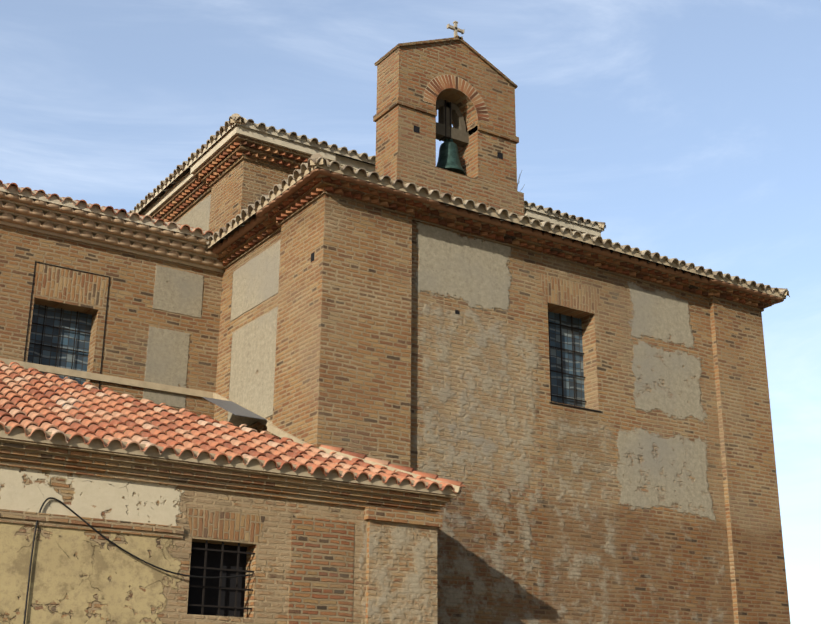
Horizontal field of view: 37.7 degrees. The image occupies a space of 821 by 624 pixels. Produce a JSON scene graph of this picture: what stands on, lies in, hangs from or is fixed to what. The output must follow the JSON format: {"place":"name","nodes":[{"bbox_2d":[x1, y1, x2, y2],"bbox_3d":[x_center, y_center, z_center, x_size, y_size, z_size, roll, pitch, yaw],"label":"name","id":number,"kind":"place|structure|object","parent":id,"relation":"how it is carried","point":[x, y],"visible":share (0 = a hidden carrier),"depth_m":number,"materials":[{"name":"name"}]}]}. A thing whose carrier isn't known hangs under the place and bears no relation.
{"place":"outdoors","nodes":[
{"label":"outdoors","id":0,"kind":"place"},
{"bbox_2d":[0,224,222,451],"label":"nave wall","id":1,"kind":"structure","parent":0,"point":[162,321],"depth_m":23.96,"materials":[{"name":"brown brick"}]},
{"bbox_2d":[23,304,91,407],"bbox_3d":[-6.870,0.897,23.280,1.260,2.020,0.020,12,-22,-31],"label":"window pane","id":2,"kind":"structure","parent":1,"relation":"in","point":[66,339],"depth_m":23.41,"materials":[{"name":"blue glass"}]},
{"bbox_2d":[27,305,90,398],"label":"nave window bars","id":3,"kind":"object","parent":1,"relation":"attached to","point":[75,330],"visible":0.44,"depth_m":23.36,"materials":[{"name":"black metal"}]},
{"bbox_2d":[19,261,109,411],"bbox_3d":[-6.619,0.484,23.119,1.500,2.800,0.012,12,-22,-31],"label":"window surround","id":4,"kind":"object","parent":1,"relation":"attached to","point":[31,302],"visible":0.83,"depth_m":23.35,"materials":[{"name":"brown brick"}]},
{"bbox_2d":[34,263,107,306],"bbox_3d":[-6.614,-0.518,23.466,1.440,0.620,0.001,12,-22,-31],"label":"window lintel","id":5,"kind":"structure","parent":1,"relation":"in","point":[65,284],"depth_m":23.45,"materials":[{"name":"brown brick"}]},
{"bbox_2d":[0,191,224,272],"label":"cornice","id":6,"kind":"structure","parent":1,"relation":"attached to","point":[50,218],"depth_m":23.93,"materials":[{"name":"brown brick"}]},
{"bbox_2d":[0,180,222,242],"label":"roof tiles","id":7,"kind":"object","parent":6,"relation":"on","point":[111,211],"depth_m":23.81,"materials":[{"name":"beige ceramic"}]},
{"bbox_2d":[0,0,820,623],"label":"sky","id":8,"kind":"structure","parent":0,"point":[690,129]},
{"bbox_2d":[214,194,790,623],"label":"block walls","id":9,"kind":"structure","parent":0,"point":[648,494],"depth_m":23.19,"materials":[{"name":"brick"}]},
{"bbox_2d":[175,159,292,239],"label":"lantern walls","id":10,"kind":"structure","parent":9,"relation":"on","point":[237,189],"depth_m":27.59,"materials":[{"name":"brown brick"}]},
{"bbox_2d":[230,113,245,124],"bbox_3d":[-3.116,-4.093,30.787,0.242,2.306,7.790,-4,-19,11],"label":"ridge end tile","id":11,"kind":"object","parent":10,"relation":"on","point":[238,120],"visible":0.02,"depth_m":26.87,"materials":[{"name":"beige ceramic"}]},
{"bbox_2d":[141,124,600,236],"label":"cornice","id":12,"kind":"structure","parent":10,"relation":"attached to","point":[229,150],"depth_m":28.07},
{"bbox_2d":[129,116,235,214],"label":"lantern roof","id":13,"kind":"structure","parent":12,"relation":"on","point":[169,182],"depth_m":29.55,"materials":[{"name":"beige ceramic"}]},
{"bbox_2d":[235,116,605,230],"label":"lantern roof","id":14,"kind":"structure","parent":12,"relation":"on","point":[334,148],"depth_m":28.34,"materials":[{"name":"beige ceramic"}]},
{"bbox_2d":[591,221,604,229],"bbox_3d":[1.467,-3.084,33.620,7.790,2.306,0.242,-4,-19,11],"label":"ridge end tile","id":15,"kind":"object","parent":10,"relation":"attached to","point":[602,224],"visible":0.04,"depth_m":32.44,"materials":[{"name":"beige ceramic"}]},
{"bbox_2d":[311,252,459,314],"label":"putlog holes","id":16,"kind":"object","parent":9,"relation":"attached to","point":[312,259],"visible":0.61,"depth_m":21.70,"materials":[{"name":"black"}]},
{"bbox_2d":[212,168,783,311],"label":"cornice","id":17,"kind":"structure","parent":9,"relation":"on","point":[277,212],"depth_m":23.85,"materials":[{"name":"brick"}]},
{"bbox_2d":[205,158,316,249],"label":"roof","id":18,"kind":"structure","parent":17,"relation":"on","point":[244,217],"depth_m":23.15,"materials":[{"name":"tile"}]},
{"bbox_2d":[310,153,330,171],"bbox_3d":[-0.850,-2.337,25.286,0.242,2.107,7.997,-4,-19,11],"label":"hip","id":19,"kind":"object","parent":18,"relation":"on","point":[316,156],"visible":0.02,"depth_m":21.30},
{"bbox_2d":[316,157,789,298],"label":"roof front","id":20,"kind":"structure","parent":17,"relation":"on","point":[481,208],"depth_m":24.07,"materials":[{"name":"tile"}]},
{"bbox_2d":[373,40,523,224],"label":"bell gable","id":21,"kind":"structure","parent":20,"relation":"on","point":[405,153],"depth_m":24.37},
{"bbox_2d":[373,35,518,143],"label":"brick cornice","id":22,"kind":"structure","parent":21,"relation":"attached to","point":[420,108],"depth_m":24.65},
{"bbox_2d":[436,99,468,146],"bbox_3d":[0.712,-3.939,24.811,1.240,0.820,0.220,12,-22,-31],"label":"bell yoke","id":23,"kind":"object","parent":21,"relation":"attached to","point":[459,135],"visible":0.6,"depth_m":24.79,"materials":[{"name":"brown wood"}]},
{"bbox_2d":[439,100,450,140],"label":"bell straps","id":24,"kind":"object","parent":23,"relation":"attached to","point":[445,122],"visible":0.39,"depth_m":24.70,"materials":[{"name":"black metal"}]},
{"bbox_2d":[436,138,464,174],"bbox_3d":[0.782,-3.185,24.603,0.680,0.960,0.680,12,-22,-31],"label":"bell","id":25,"kind":"object","parent":23,"relation":"hanging from","point":[448,159],"visible":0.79,"depth_m":24.40,"materials":[{"name":"green metal"}]},
{"bbox_2d":[447,21,463,36],"bbox_3d":[0.946,-5.818,25.208,0.404,0.595,0.120,12,-22,-31],"label":"cross","id":26,"kind":"object","parent":21,"relation":"attached to","point":[455,28],"visible":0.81,"depth_m":25.22,"materials":[{"name":"stone"}]},
{"bbox_2d":[424,75,488,121],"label":"brick arch","id":27,"kind":"structure","parent":21,"relation":"in","point":[439,88],"depth_m":24.67,"materials":[{"name":"brick"}]},
{"bbox_2d":[423,75,488,121],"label":"mortar joints","id":28,"kind":"object","parent":27,"relation":"in","point":[459,90],"visible":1,"depth_m":24.75,"materials":[{"name":"beige concrete"}]},
{"bbox_2d":[414,125,502,158],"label":"putlog holes","id":29,"kind":"object","parent":21,"relation":"in","point":[417,130],"visible":0.5,"depth_m":23.80,"materials":[{"name":"black"}]},
{"bbox_2d":[771,287,787,296],"bbox_3d":[4.778,-1.097,28.764,7.997,2.107,0.242,-4,-19,11],"label":"hip","id":30,"kind":"object","parent":20,"relation":"on","point":[784,293],"depth_m":27.60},
{"bbox_2d":[549,312,584,407],"bbox_3d":[3.042,1.006,24.515,1.250,2.050,0.020,12,-22,-31],"label":"window glass","id":31,"kind":"object","parent":9,"relation":"attached to","point":[567,361],"visible":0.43,"depth_m":24.62,"materials":[{"name":"blue glass"}]},
{"bbox_2d":[538,273,600,313],"bbox_3d":[3.283,-0.352,24.608,1.690,0.580,0.001,12,-22,-31],"label":"window lintel","id":32,"kind":"structure","parent":9,"relation":"attached to","point":[569,294],"depth_m":24.60,"materials":[{"name":"brick"}]},
{"bbox_2d":[548,310,600,411],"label":"window bars","id":33,"kind":"object","parent":9,"relation":"on","point":[573,375],"depth_m":24.46,"materials":[{"name":"metal"}]},
{"label":"ground","id":34,"kind":"structure","parent":0,"visible":0},
{"bbox_2d":[0,465,436,623],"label":"walls","id":35,"kind":"structure","parent":34,"relation":"on","point":[79,576],"depth_m":16.87,"materials":[{"name":"paint"}]},
{"bbox_2d":[23,497,251,623],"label":"cable","id":36,"kind":"object","parent":35,"relation":"attached to","point":[89,525],"visible":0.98,"depth_m":16.29,"materials":[{"name":"black plastic"}]},
{"bbox_2d":[0,507,442,538],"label":"mouldings","id":37,"kind":"object","parent":35,"relation":"attached to","point":[158,530],"visible":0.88,"depth_m":16.64,"materials":[{"name":"brick"}]},
{"bbox_2d":[188,540,254,616],"bbox_3d":[-2.720,3.827,17.264,1.020,1.050,0.032,12,-22,-31],"label":"grille window","id":38,"kind":"structure","parent":35,"relation":"attached to","point":[221,568],"depth_m":17.25,"materials":[{"name":"metal"}]},
{"bbox_2d":[186,508,264,541],"bbox_3d":[-2.682,3.102,17.461,1.260,0.390,0.001,12,-22,-31],"label":"window lintel","id":39,"kind":"structure","parent":35,"relation":"attached to","point":[223,525],"depth_m":17.45,"materials":[{"name":"brick"}]},
{"bbox_2d":[0,437,455,513],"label":"cornice","id":40,"kind":"structure","parent":35,"relation":"on","point":[67,459],"depth_m":17.36,"materials":[{"name":"brick"}]},
{"bbox_2d":[0,360,464,495],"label":"roof","id":41,"kind":"structure","parent":40,"relation":"on","point":[270,453],"depth_m":18.52,"materials":[{"name":"tile"}]},
{"bbox_2d":[0,358,311,447],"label":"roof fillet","id":42,"kind":"object","parent":41,"relation":"on","point":[275,430],"visible":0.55,"depth_m":23.17,"materials":[{"name":"beige concrete"}]},
{"bbox_2d":[203,397,266,419],"bbox_3d":[-3.326,1.808,22.621,0.620,0.689,1.564,12,-22,-31],"label":"lead flashing","id":43,"kind":"object","parent":42,"relation":"attached to","point":[234,408],"visible":1,"depth_m":22.53,"materials":[{"name":"grey metal"}]},
{"bbox_2d":[319,445,462,494],"bbox_3d":[-0.340,2.590,19.856,2.416,0.886,0.231,-3,-19,10],"label":"hip cap","id":44,"kind":"object","parent":41,"relation":"on","point":[385,463],"visible":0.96,"depth_m":19.76,"materials":[{"name":"tile"}]},
{"bbox_2d":[288,516,353,623],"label":"brick panel","id":45,"kind":"object","parent":35,"relation":"attached to","point":[321,573],"visible":1,"depth_m":18.11,"materials":[{"name":"brick"}]}
]}

